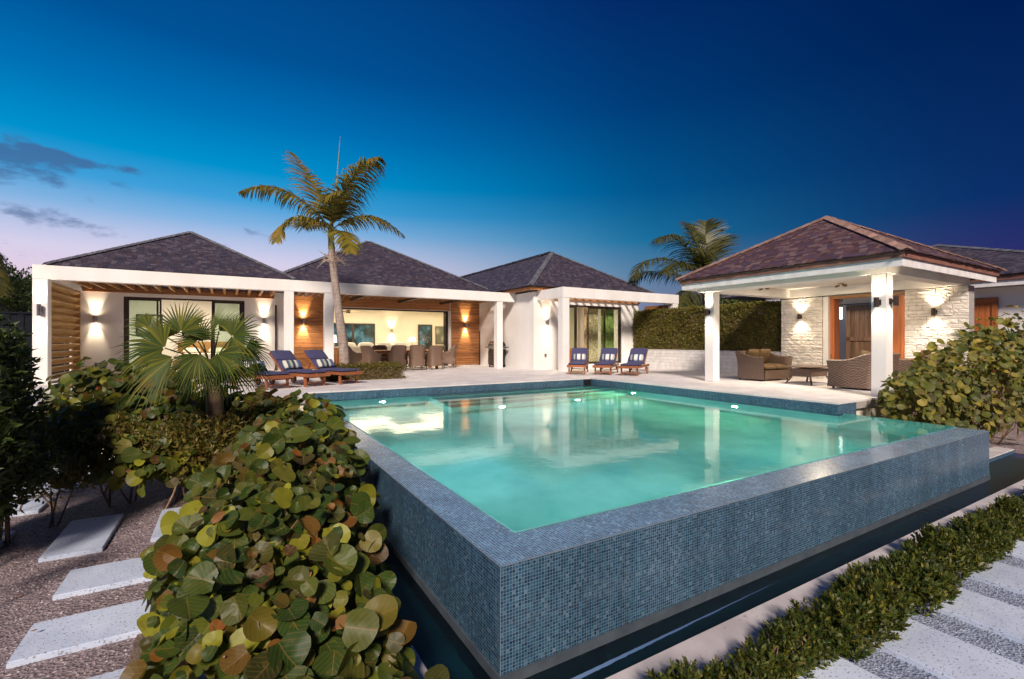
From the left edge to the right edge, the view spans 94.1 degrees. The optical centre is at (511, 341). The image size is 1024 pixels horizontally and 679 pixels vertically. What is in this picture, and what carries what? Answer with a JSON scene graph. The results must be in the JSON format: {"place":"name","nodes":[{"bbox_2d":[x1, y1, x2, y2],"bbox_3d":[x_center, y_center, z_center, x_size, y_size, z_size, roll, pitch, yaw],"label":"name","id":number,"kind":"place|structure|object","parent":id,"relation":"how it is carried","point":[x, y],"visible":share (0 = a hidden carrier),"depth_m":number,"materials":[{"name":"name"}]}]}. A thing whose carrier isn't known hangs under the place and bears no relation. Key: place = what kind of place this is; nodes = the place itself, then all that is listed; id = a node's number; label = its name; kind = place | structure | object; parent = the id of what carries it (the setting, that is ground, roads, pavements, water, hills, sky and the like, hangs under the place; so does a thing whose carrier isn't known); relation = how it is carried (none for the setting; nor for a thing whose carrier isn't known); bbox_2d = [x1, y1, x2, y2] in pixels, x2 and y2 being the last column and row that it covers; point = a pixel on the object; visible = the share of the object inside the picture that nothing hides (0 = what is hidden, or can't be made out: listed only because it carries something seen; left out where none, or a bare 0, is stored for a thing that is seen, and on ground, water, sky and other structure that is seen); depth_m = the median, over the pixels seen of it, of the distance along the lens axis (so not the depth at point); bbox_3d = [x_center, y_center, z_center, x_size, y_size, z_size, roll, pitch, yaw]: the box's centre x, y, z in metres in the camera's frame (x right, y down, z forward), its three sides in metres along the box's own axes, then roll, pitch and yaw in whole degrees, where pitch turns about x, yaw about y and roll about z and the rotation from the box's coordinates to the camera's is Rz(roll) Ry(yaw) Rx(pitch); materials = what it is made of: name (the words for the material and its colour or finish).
{"place":"outdoors","nodes":[
{"label":"outdoors","id":0,"kind":"place"},
{"bbox_2d":[19,365,993,411],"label":"deck","id":1,"kind":"structure","parent":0,"point":[819,390],"depth_m":12.91,"materials":[{"name":"stone"}]},
{"bbox_2d":[32,231,296,383],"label":"bedroom wing","id":2,"kind":"structure","parent":1,"relation":"on","point":[113,289],"depth_m":15.55,"materials":[{"name":"white paint"}]},
{"bbox_2d":[136,314,162,334],"bbox_3d":[-15.335,-0.680,20.146,0.900,0.900,0.036,0,0,-31],"label":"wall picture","id":3,"kind":"object","parent":2,"relation":"attached to","point":[153,323],"depth_m":20.12,"materials":[{"name":"multicoloured"}]},
{"bbox_2d":[124,296,244,373],"bbox_3d":[-11.516,-0.190,16.899,3.530,2.620,0.120,0,0,-31],"label":"sliding door","id":4,"kind":"structure","parent":2,"relation":"in","point":[126,299],"depth_m":16.46,"materials":[{"name":"brown metal"}]},
{"bbox_2d":[173,342,230,369],"bbox_3d":[-12.613,0.570,19.480,1.900,1.100,2.180,0,0,-31],"label":"bed","id":5,"kind":"object","parent":2,"relation":"on","point":[191,349],"visible":0.3,"depth_m":20.19,"materials":[{"name":"fabric"}]},
{"bbox_2d":[231,351,293,389],"bbox_3d":[-6.142,0.681,11.591,1.925,0.878,0.650,0,0,34],"label":"sun lounger","id":6,"kind":"object","parent":1,"relation":"on","point":[280,375],"visible":0.38,"depth_m":11.12,"materials":[{"name":"brown wood"}]},
{"bbox_2d":[269,350,330,386],"bbox_3d":[-5.525,0.681,12.237,1.925,0.878,0.650,0,0,34],"label":"sun lounger","id":7,"kind":"object","parent":1,"relation":"on","point":[279,356],"visible":0.88,"depth_m":12.14,"materials":[{"name":"fabric"}]},
{"bbox_2d":[282,360,301,368],"bbox_3d":[-5.695,0.597,12.353,0.202,0.219,0.480,0,0,34],"label":"throw pillow","id":8,"kind":"object","parent":7,"relation":"on","point":[290,364],"visible":1,"depth_m":12.28,"materials":[{"name":"fabric"}]},
{"bbox_2d":[238,143,404,367],"bbox_3d":[-5.410,-2.401,13.668,3.948,7.070,2.687,0,0,18],"label":"palm tree","id":9,"kind":"object","parent":1,"relation":"on","point":[338,203],"visible":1,"depth_m":13.66,"materials":[{"name":"green plant"}]},
{"bbox_2d":[303,350,362,384],"bbox_3d":[-4.929,0.681,12.916,1.925,0.878,0.650,0,0,34],"label":"sun lounger","id":10,"kind":"object","parent":1,"relation":"on","point":[312,356],"visible":0.73,"depth_m":12.73,"materials":[{"name":"fabric"}]},
{"bbox_2d":[316,359,334,366],"bbox_3d":[-5.099,0.597,13.033,0.202,0.219,0.480,0,0,34],"label":"throw pillow","id":11,"kind":"object","parent":10,"relation":"on","point":[325,362],"visible":1,"depth_m":12.96,"materials":[{"name":"fabric"}]},
{"bbox_2d":[348,346,361,363],"bbox_3d":[-6.133,0.644,18.400,0.637,0.958,0.618,0,0,-26],"label":"wicker chair","id":12,"kind":"object","parent":1,"relation":"on","point":[355,357],"visible":0.46,"depth_m":18.15,"materials":[{"name":"brown wicker"}]},
{"bbox_2d":[320,361,405,381],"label":"hedge","id":13,"kind":"object","parent":1,"relation":"on","point":[389,370],"visible":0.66,"depth_m":13.94,"materials":[{"name":"green plant"}]},
{"bbox_2d":[360,346,381,368],"bbox_3d":[-5.319,0.644,17.818,0.618,0.958,0.637,0,0,31],"label":"wicker chair","id":14,"kind":"object","parent":1,"relation":"on","point":[369,354],"visible":0.73,"depth_m":17.59,"materials":[{"name":"brown wicker"}]},
{"bbox_2d":[372,345,388,361],"bbox_3d":[-5.440,0.644,19.739,0.618,0.958,0.637,0,0,-31],"label":"wicker chair","id":15,"kind":"object","parent":1,"relation":"on","point":[384,357],"visible":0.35,"depth_m":19.88,"materials":[{"name":"brown wicker"}]},
{"bbox_2d":[246,241,515,368],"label":"living wing","id":16,"kind":"structure","parent":1,"relation":"on","point":[384,291],"depth_m":20.64,"materials":[{"name":"white paint"}]},
{"bbox_2d":[334,323,374,346],"bbox_3d":[-9.535,-0.030,27.077,3.450,2.000,0.060,0,0,-31],"label":"window","id":17,"kind":"structure","parent":16,"relation":"in","point":[357,333],"depth_m":27.47,"materials":[{"name":"glass"}]},
{"bbox_2d":[335,342,409,364],"bbox_3d":[-6.463,0.545,22.441,3.840,0.990,0.910,0,0,-31],"label":"sofa","id":18,"kind":"object","parent":16,"relation":"on","point":[355,348],"visible":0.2,"depth_m":22.18,"materials":[{"name":"beige fabric"}]},
{"bbox_2d":[343,308,447,366],"bbox_3d":[-5.232,-0.130,20.642,5.240,2.500,0.120,0,0,-31],"label":"sliding door","id":19,"kind":"structure","parent":16,"relation":"in","point":[445,313],"depth_m":21.89,"materials":[{"name":"brown metal"}]},
{"bbox_2d":[418,324,431,349],"bbox_3d":[-5.386,-0.080,29.540,0.900,1.900,0.060,0,0,-31],"label":"window","id":20,"kind":"structure","parent":16,"relation":"in","point":[422,329],"depth_m":29.54,"materials":[{"name":"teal glass"}]},
{"bbox_2d":[436,326,442,343],"bbox_3d":[-4.431,-0.380,30.086,0.840,1.100,0.036,0,0,-31],"label":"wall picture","id":21,"kind":"object","parent":16,"relation":"attached to","point":[439,334],"depth_m":29.98,"materials":[{"name":"yellow metal"}]},
{"bbox_2d":[388,346,406,370],"bbox_3d":[-4.377,0.644,18.242,0.618,0.958,0.637,0,0,-31],"label":"wicker chair","id":22,"kind":"object","parent":1,"relation":"on","point":[396,353],"visible":0.77,"depth_m":18.02,"materials":[{"name":"brown wicker"}]},
{"bbox_2d":[374,350,436,368],"bbox_3d":[-4.379,0.739,19.323,3.000,0.762,1.025,0,0,-31],"label":"dining table","id":23,"kind":"object","parent":1,"relation":"on","point":[386,351],"visible":0.11,"depth_m":18.50,"materials":[{"name":"brown wood"}]},
{"bbox_2d":[408,345,425,369],"bbox_3d":[-3.690,0.644,18.546,0.618,0.958,0.637,0,0,-22],"label":"wicker chair","id":24,"kind":"object","parent":1,"relation":"on","point":[416,354],"visible":0.99,"depth_m":18.32,"materials":[{"name":"brown wicker"}]},
{"bbox_2d":[425,345,443,369],"bbox_3d":[-3.068,0.644,18.938,0.618,0.958,0.637,0,0,-33],"label":"wicker chair","id":25,"kind":"object","parent":1,"relation":"on","point":[433,355],"visible":1,"depth_m":18.72,"materials":[{"name":"brown wicker"}]},
{"bbox_2d":[442,345,456,367],"bbox_3d":[-2.648,0.644,20.225,0.637,0.958,0.618,0,0,-16],"label":"wicker chair","id":26,"kind":"object","parent":1,"relation":"on","point":[448,356],"visible":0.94,"depth_m":19.96,"materials":[{"name":"brown wicker"}]},
{"bbox_2d":[485,341,508,366],"bbox_3d":[-0.675,0.550,20.533,0.585,1.140,1.310,0,0,-31],"label":"gas grill","id":27,"kind":"object","parent":1,"relation":"on","point":[490,347],"visible":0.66,"depth_m":20.39,"materials":[{"name":"silver metal"}]},
{"bbox_2d":[460,251,678,371],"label":"corner wing","id":28,"kind":"structure","parent":1,"relation":"on","point":[559,292],"depth_m":20.04,"materials":[{"name":"white paint"}]},
{"bbox_2d":[584,307,597,361],"bbox_3d":[3.439,-0.290,20.651,0.800,2.420,0.072,0,0,-31],"label":"curtain","id":29,"kind":"object","parent":28,"relation":"hanging from","point":[593,334],"visible":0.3,"depth_m":20.71,"materials":[{"name":"fabric"}]},
{"bbox_2d":[569,305,620,363],"bbox_3d":[3.329,-0.270,20.247,3.400,2.460,0.120,0,0,-31],"label":"sliding door","id":30,"kind":"structure","parent":28,"relation":"in","point":[570,306],"depth_m":20.30,"materials":[{"name":"glass"}]},
{"bbox_2d":[601,309,613,348],"bbox_3d":[4.234,-0.290,21.123,0.750,2.420,0.072,0,0,-31],"label":"glass pane","id":31,"kind":"object","parent":28,"relation":"hanging from","point":[609,328],"visible":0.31,"depth_m":21.12,"materials":[{"name":"glass"}]},
{"bbox_2d":[567,348,588,374],"bbox_3d":[2.329,0.681,16.735,0.650,0.878,1.875,0,0,12],"label":"sun lounger","id":32,"kind":"object","parent":1,"relation":"on","point":[578,364],"visible":0.96,"depth_m":16.92,"materials":[{"name":"fabric"}]},
{"bbox_2d":[572,354,585,359],"bbox_3d":[2.386,0.561,17.008,0.480,0.219,0.202,0,0,12],"label":"throw pillow","id":33,"kind":"object","parent":32,"relation":"on","point":[578,356],"visible":1,"depth_m":16.95,"materials":[{"name":"fabric"}]},
{"bbox_2d":[592,348,618,374],"bbox_3d":[3.268,0.681,16.492,0.650,0.878,1.875,0,0,20],"label":"sun lounger","id":34,"kind":"object","parent":1,"relation":"on","point":[602,364],"visible":0.87,"depth_m":16.63,"materials":[{"name":"fabric"}]},
{"bbox_2d":[601,354,614,359],"bbox_3d":[3.362,0.561,16.755,0.480,0.219,0.202,0,0,20],"label":"throw pillow","id":35,"kind":"object","parent":34,"relation":"on","point":[607,356],"visible":1,"depth_m":16.70,"materials":[{"name":"fabric"}]},
{"bbox_2d":[618,348,648,375],"bbox_3d":[4.126,0.681,16.052,0.650,0.878,1.875,0,0,27],"label":"sun lounger","id":36,"kind":"object","parent":1,"relation":"on","point":[633,365],"visible":0.94,"depth_m":16.16,"materials":[{"name":"fabric"}]},
{"bbox_2d":[629,354,642,360],"bbox_3d":[4.251,0.561,16.302,0.480,0.219,0.202,0,0,27],"label":"throw pillow","id":37,"kind":"object","parent":36,"relation":"on","point":[635,357],"visible":1,"depth_m":16.25,"materials":[{"name":"fabric"}]},
{"bbox_2d":[314,379,989,678],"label":"swimming pool","id":38,"kind":"structure","parent":1,"relation":"in","point":[507,602],"depth_m":3.81,"materials":[{"name":"blue tile"}]},
{"bbox_2d":[329,385,955,531],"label":"pool water","id":39,"kind":"structure","parent":38,"relation":"in","point":[514,460],"depth_m":6.35,"materials":[{"name":"teal liquid"}]},
{"bbox_2d":[630,349,780,372],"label":"garden wall","id":40,"kind":"structure","parent":1,"relation":"on","point":[679,359],"depth_m":18.59,"materials":[{"name":"paint"}]},
{"bbox_2d":[632,299,782,351],"bbox_3d":[7.480,-0.475,18.592,1.128,1.965,6.926,0,0,-31],"label":"hedge","id":41,"kind":"object","parent":40,"relation":"on","point":[750,325],"visible":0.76,"depth_m":17.63,"materials":[{"name":"green plant"}]},
{"bbox_2d":[735,349,792,380],"bbox_3d":[7.344,0.674,13.956,1.441,0.893,0.953,0,0,-31],"label":"wicker sofa","id":42,"kind":"object","parent":1,"relation":"on","point":[762,364],"visible":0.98,"depth_m":13.71,"materials":[{"name":"brown wicker"}]},
{"bbox_2d":[782,365,827,384],"bbox_3d":[7.896,0.888,12.655,1.240,0.493,0.840,0,0,-31],"label":"coffee table","id":43,"kind":"object","parent":1,"relation":"on","point":[809,371],"visible":0.89,"depth_m":12.46,"materials":[{"name":"wood"}]},
{"bbox_2d":[676,215,1006,396],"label":"pavilion","id":44,"kind":"structure","parent":1,"relation":"on","point":[805,270],"depth_m":11.83,"materials":[{"name":"white paint"}]},
{"bbox_2d":[889,296,898,305],"bbox_3d":[7.594,-0.800,9.461,0.090,0.190,0.145,0,0,-31],"label":"wall light","id":45,"kind":"object","parent":44,"relation":"attached to","point":[895,300],"visible":1,"depth_m":9.42,"materials":[{"name":"brown metal"}]},
{"bbox_2d":[893,295,905,357],"bbox_3d":[10.201,-0.060,12.861,0.065,2.320,0.700,0,0,-31],"label":"door frame","id":46,"kind":"structure","parent":44,"relation":"in","point":[899,330],"depth_m":12.66,"materials":[{"name":"brown wood"}]},
{"bbox_2d":[826,350,900,390],"bbox_3d":[8.403,0.666,11.351,1.370,0.908,1.024,0,0,-31],"label":"wicker sofa","id":47,"kind":"object","parent":1,"relation":"on","point":[855,372],"visible":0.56,"depth_m":11.02,"materials":[{"name":"brown wicker"}]},
{"bbox_2d":[722,244,1023,367],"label":"entrance wing","id":48,"kind":"structure","parent":1,"relation":"on","point":[991,299],"depth_m":15.04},
{"bbox_2d":[846,304,870,358],"bbox_3d":[12.513,-0.100,16.919,0.086,2.400,1.120,0,0,-31],"label":"plank door","id":49,"kind":"structure","parent":48,"relation":"in","point":[858,317],"depth_m":17.08,"materials":[{"name":"brown wood"}]},
{"bbox_2d":[974,297,997,367],"bbox_3d":[14.084,-0.100,14.352,0.086,2.400,0.800,0,0,-31],"label":"plank door","id":50,"kind":"structure","parent":48,"relation":"in","point":[984,308],"depth_m":14.22,"materials":[{"name":"brown wood"}]},
{"bbox_2d":[897,350,937,385],"bbox_3d":[9.921,0.666,11.615,0.923,0.908,0.914,0,0,39],"label":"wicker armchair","id":51,"kind":"object","parent":1,"relation":"on","point":[903,363],"visible":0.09,"depth_m":11.45,"materials":[{"name":"brown wicker"}]},
{"bbox_2d":[0,350,1023,678],"bbox_3d":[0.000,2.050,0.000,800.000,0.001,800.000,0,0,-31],"label":"ground","id":52,"kind":"structure","parent":0,"point":[24,576],"depth_m":4.31,"materials":[{"name":"gravel"}]},
{"bbox_2d":[0,253,14,311],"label":"palm tree","id":53,"kind":"object","parent":52,"relation":"on","point":[4,283],"visible":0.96,"depth_m":16.31,"materials":[{"name":"green plant"}]},
{"bbox_2d":[0,264,32,311],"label":"tree","id":54,"kind":"object","parent":52,"relation":"on","point":[10,304],"visible":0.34,"depth_m":19.17,"materials":[{"name":"green plant"}]},
{"bbox_2d":[3,258,31,309],"bbox_3d":[-24.114,-0.987,23.196,3.833,6.146,3.824,0,0,-31],"label":"tree","id":55,"kind":"object","parent":52,"relation":"on","point":[26,277],"visible":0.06,"depth_m":22.74,"materials":[{"name":"green plant"}]},
{"bbox_2d":[10,496,54,516],"bbox_3d":[-6.324,2.040,5.607,1.250,0.060,0.600,0,0,-31],"label":"stepping stone","id":56,"kind":"object","parent":52,"relation":"on","point":[32,507],"visible":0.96,"depth_m":5.75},
{"bbox_2d":[0,314,66,544],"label":"leafy shrub","id":57,"kind":"object","parent":52,"relation":"on","point":[23,457],"visible":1,"depth_m":4.70,"materials":[{"name":"green plant"}]},
{"bbox_2d":[0,311,68,376],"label":"garden fence","id":58,"kind":"object","parent":52,"relation":"on","point":[25,322],"visible":0.2,"depth_m":15.13,"materials":[{"name":"wood"}]},
{"bbox_2d":[6,599,150,668],"bbox_3d":[-2.663,2.040,3.554,1.450,0.060,0.490,0,0,-31],"label":"stepping stone","id":59,"kind":"object","parent":52,"relation":"on","point":[69,638],"visible":0.37,"depth_m":3.29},
{"bbox_2d":[38,514,123,562],"bbox_3d":[-4.458,2.040,4.982,0.460,0.060,1.080,0,0,-31],"label":"stepping stone","id":60,"kind":"object","parent":52,"relation":"on","point":[75,538],"visible":1,"depth_m":4.85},
{"bbox_2d":[0,484,181,678],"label":"pebbles","id":61,"kind":"object","parent":52,"relation":"on","point":[31,524],"visible":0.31,"depth_m":4.28,"materials":[{"name":"gravel"}]},
{"bbox_2d":[53,558,152,600],"bbox_3d":[-3.130,2.040,4.340,1.450,0.060,0.500,0,0,-31],"label":"stepping stone","id":62,"kind":"object","parent":52,"relation":"on","point":[95,575],"visible":0.39,"depth_m":4.04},
{"bbox_2d":[18,411,238,527],"bbox_3d":[-4.907,1.473,5.884,3.003,1.204,1.562,0,0,-31],"label":"sprawling shrub","id":63,"kind":"object","parent":52,"relation":"on","point":[74,437],"visible":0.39,"depth_m":5.71,"materials":[{"name":"green plant"}]},
{"bbox_2d":[37,357,284,508],"bbox_3d":[-4.869,1.147,6.429,3.425,1.858,2.176,0,0,7],"label":"sea grape bush","id":64,"kind":"object","parent":52,"relation":"on","point":[101,386],"visible":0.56,"depth_m":6.23,"materials":[{"name":"green plant"}]},
{"bbox_2d":[151,507,180,541],"bbox_3d":[-3.719,2.040,5.392,0.490,0.060,0.970,0,0,-31],"label":"stepping stone","id":65,"kind":"object","parent":52,"relation":"on","point":[156,535],"visible":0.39,"depth_m":5.14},
{"bbox_2d":[87,649,262,678],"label":"stepping stone","id":66,"kind":"object","parent":52,"relation":"on","point":[116,674],"depth_m":2.86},
{"bbox_2d":[127,468,322,665],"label":"planting soil","id":67,"kind":"structure","parent":52,"relation":"on","point":[136,652],"depth_m":3.22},
{"bbox_2d":[111,301,274,445],"bbox_3d":[-4.012,0.768,6.048,1.774,2.589,2.092,0,0,-31],"label":"fan palm","id":68,"kind":"object","parent":67,"relation":"on","point":[212,375],"visible":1,"depth_m":5.77,"materials":[{"name":"green plant"}]},
{"bbox_2d":[148,396,298,488],"bbox_3d":[-3.607,1.418,6.320,1.225,1.312,2.060,0,0,45],"label":"sprawling shrub","id":69,"kind":"object","parent":67,"relation":"on","point":[205,449],"visible":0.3,"depth_m":5.88,"materials":[{"name":"green plant"}]},
{"bbox_2d":[119,397,449,678],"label":"sea grape bush","id":70,"kind":"object","parent":67,"relation":"on","point":[250,537],"visible":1,"depth_m":2.84,"materials":[{"name":"green plant"}]},
{"bbox_2d":[243,389,345,421],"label":"sea grape bush","id":71,"kind":"object","parent":67,"relation":"on","point":[305,396],"visible":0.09,"depth_m":7.60,"materials":[{"name":"green plant"}]},
{"bbox_2d":[627,217,743,307],"bbox_3d":[8.305,-2.031,22.645,5.644,8.184,5.290,0,0,12],"label":"palm tree","id":72,"kind":"object","parent":52,"relation":"on","point":[709,248],"visible":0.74,"depth_m":22.66,"materials":[{"name":"green plant"}]},
{"bbox_2d":[695,294,754,305],"bbox_3d":[11.244,-0.288,24.893,4.073,4.784,4.156,0,0,-31],"label":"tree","id":73,"kind":"object","parent":52,"relation":"on","point":[726,301],"visible":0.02,"depth_m":23.89,"materials":[{"name":"green plant"}]},
{"bbox_2d":[856,401,976,421],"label":"terrace wall","id":74,"kind":"structure","parent":52,"relation":"on","point":[873,411],"depth_m":9.53,"materials":[{"name":"stone"}]},
{"bbox_2d":[947,326,1023,432],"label":"shrub","id":75,"kind":"object","parent":52,"relation":"on","point":[999,388],"visible":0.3,"depth_m":10.89,"materials":[{"name":"green plant"}]},
{"bbox_2d":[974,333,1023,422],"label":"leafy shrub","id":76,"kind":"object","parent":52,"relation":"on","point":[1009,385],"visible":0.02,"depth_m":11.84,"materials":[{"name":"green plant"}]},
{"bbox_2d":[0,0,1023,343],"label":"sky","id":77,"kind":"structure","parent":0,"point":[584,132],"materials":[{"name":"blue"}]},
{"bbox_2d":[343,453,1023,678],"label":"trough water","id":78,"kind":"structure","parent":0,"point":[437,640],"depth_m":3.65,"materials":[{"name":"liquid"}]},
{"bbox_2d":[839,537,1023,678],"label":"gravel path","id":79,"kind":"structure","parent":0,"point":[888,669],"depth_m":3.27,"materials":[{"name":"gravel"}]},
{"bbox_2d":[797,656,881,678],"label":"stepping stone","id":80,"kind":"object","parent":79,"relation":"on","point":[841,668],"visible":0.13,"depth_m":2.89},
{"bbox_2d":[864,618,1023,678],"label":"stepping stone","id":81,"kind":"object","parent":79,"relation":"on","point":[921,646],"depth_m":3.04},
{"bbox_2d":[917,588,1023,644],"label":"stepping stone","id":82,"kind":"object","parent":79,"relation":"on","point":[995,616],"depth_m":3.52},
{"bbox_2d":[958,561,1023,594],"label":"stepping stone","id":83,"kind":"object","parent":79,"relation":"on","point":[1005,576],"visible":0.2,"depth_m":4.07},
{"bbox_2d":[1005,538,1023,559],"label":"stepping stone","id":84,"kind":"object","parent":79,"relation":"on","point":[1018,550],"depth_m":4.57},
{"label":"planting soil","id":85,"kind":"structure","parent":0,"visible":0},
{"bbox_2d":[643,655,717,678],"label":"shrub","id":86,"kind":"object","parent":85,"relation":"on","point":[683,669],"visible":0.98,"depth_m":2.56,"materials":[{"name":"green plant"}]},
{"bbox_2d":[706,646,781,678],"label":"shrub","id":87,"kind":"object","parent":85,"relation":"on","point":[754,667],"visible":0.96,"depth_m":2.65,"materials":[{"name":"green plant"}]},
{"bbox_2d":[731,621,816,678],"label":"shrub","id":88,"kind":"object","parent":85,"relation":"on","point":[791,666],"visible":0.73,"depth_m":2.84,"materials":[{"name":"green plant"}]},
{"bbox_2d":[759,597,851,669],"bbox_3d":[1.871,1.879,3.090,0.629,0.394,0.444,0,0,-27],"label":"shrub","id":89,"kind":"object","parent":85,"relation":"on","point":[807,634],"visible":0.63,"depth_m":3.02,"materials":[{"name":"green plant"}]},
{"bbox_2d":[803,587,891,662],"bbox_3d":[2.241,1.872,3.215,0.646,0.408,0.461,0,0,-37],"label":"shrub","id":90,"kind":"object","parent":85,"relation":"on","point":[854,628],"visible":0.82,"depth_m":3.13,"materials":[{"name":"green plant"}]},
{"bbox_2d":[813,562,917,641],"bbox_3d":[2.527,1.860,3.430,0.731,0.434,0.537,0,0,-32],"label":"shrub","id":91,"kind":"object","parent":85,"relation":"on","point":[866,588],"visible":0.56,"depth_m":3.38,"materials":[{"name":"green plant"}]},
{"bbox_2d":[848,555,926,620],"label":"shrub","id":92,"kind":"object","parent":85,"relation":"on","point":[886,568],"visible":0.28,"depth_m":3.60,"materials":[{"name":"green plant"}]},
{"bbox_2d":[874,541,964,617],"bbox_3d":[3.186,1.845,3.786,0.692,0.463,0.527,0,0,-28],"label":"shrub","id":93,"kind":"object","parent":85,"relation":"on","point":[930,583],"visible":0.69,"depth_m":3.64,"materials":[{"name":"green plant"}]},
{"bbox_2d":[914,545,959,581],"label":"shrub","id":94,"kind":"object","parent":85,"relation":"on","point":[942,563],"visible":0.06,"depth_m":3.99,"materials":[{"name":"green plant"}]},
{"bbox_2d":[899,522,985,579],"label":"shrub","id":95,"kind":"object","parent":85,"relation":"on","point":[943,541],"visible":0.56,"depth_m":4.12,"materials":[{"name":"green plant"}]},
{"bbox_2d":[948,528,1001,572],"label":"shrub","id":96,"kind":"object","parent":85,"relation":"on","point":[971,539],"visible":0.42,"depth_m":4.28,"materials":[{"name":"green plant"}]},
{"bbox_2d":[943,509,1017,563],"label":"shrub","id":97,"kind":"object","parent":85,"relation":"on","point":[976,524],"visible":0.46,"depth_m":4.49,"materials":[{"name":"green plant"}]},
{"bbox_2d":[959,504,1018,544],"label":"shrub","id":98,"kind":"object","parent":85,"relation":"on","point":[989,511],"visible":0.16,"depth_m":4.74,"materials":[{"name":"green plant"}]},
{"bbox_2d":[983,493,1023,524],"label":"shrub","id":99,"kind":"object","parent":85,"relation":"on","point":[1005,502],"visible":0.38,"depth_m":5.10,"materials":[{"name":"green plant"}]},
{"bbox_2d":[989,506,1023,543],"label":"shrub","id":100,"kind":"object","parent":85,"relation":"on","point":[1017,521],"visible":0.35,"depth_m":4.82,"materials":[{"name":"green plant"}]},
{"label":"planting bed","id":101,"kind":"structure","parent":0,"visible":0},
{"bbox_2d":[876,305,1023,444],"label":"sea grape bush","id":102,"kind":"object","parent":101,"relation":"on","point":[925,383],"visible":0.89,"depth_m":9.06,"materials":[{"name":"green plant"}]},
{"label":"catch basin","id":103,"kind":"structure","parent":0,"visible":0},
{"bbox_2d":[376,645,427,678],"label":"stone ledge","id":104,"kind":"object","parent":103,"relation":"on","point":[419,668],"depth_m":2.89,"materials":[{"name":"stone"}]},
{"bbox_2d":[605,479,1023,678],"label":"stone ledge","id":105,"kind":"object","parent":103,"relation":"on","point":[719,641],"visible":0.17,"depth_m":3.33,"materials":[{"name":"stone"}]},
{"bbox_2d":[989,446,1013,458],"bbox_3d":[8.009,2.275,8.175,2.680,0.590,0.280,0,0,-31],"label":"stone ledge","id":106,"kind":"object","parent":103,"relation":"on","point":[994,451],"visible":0.18,"depth_m":8.55,"materials":[{"name":"stone"}]},
{"bbox_2d":[989,450,1014,462],"bbox_3d":[8.082,2.204,8.051,2.680,0.432,0.001,0,0,-31],"label":"basin tile","id":107,"kind":"object","parent":106,"relation":"attached to","point":[1001,456],"visible":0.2,"depth_m":8.35,"materials":[{"name":"blue tile"}]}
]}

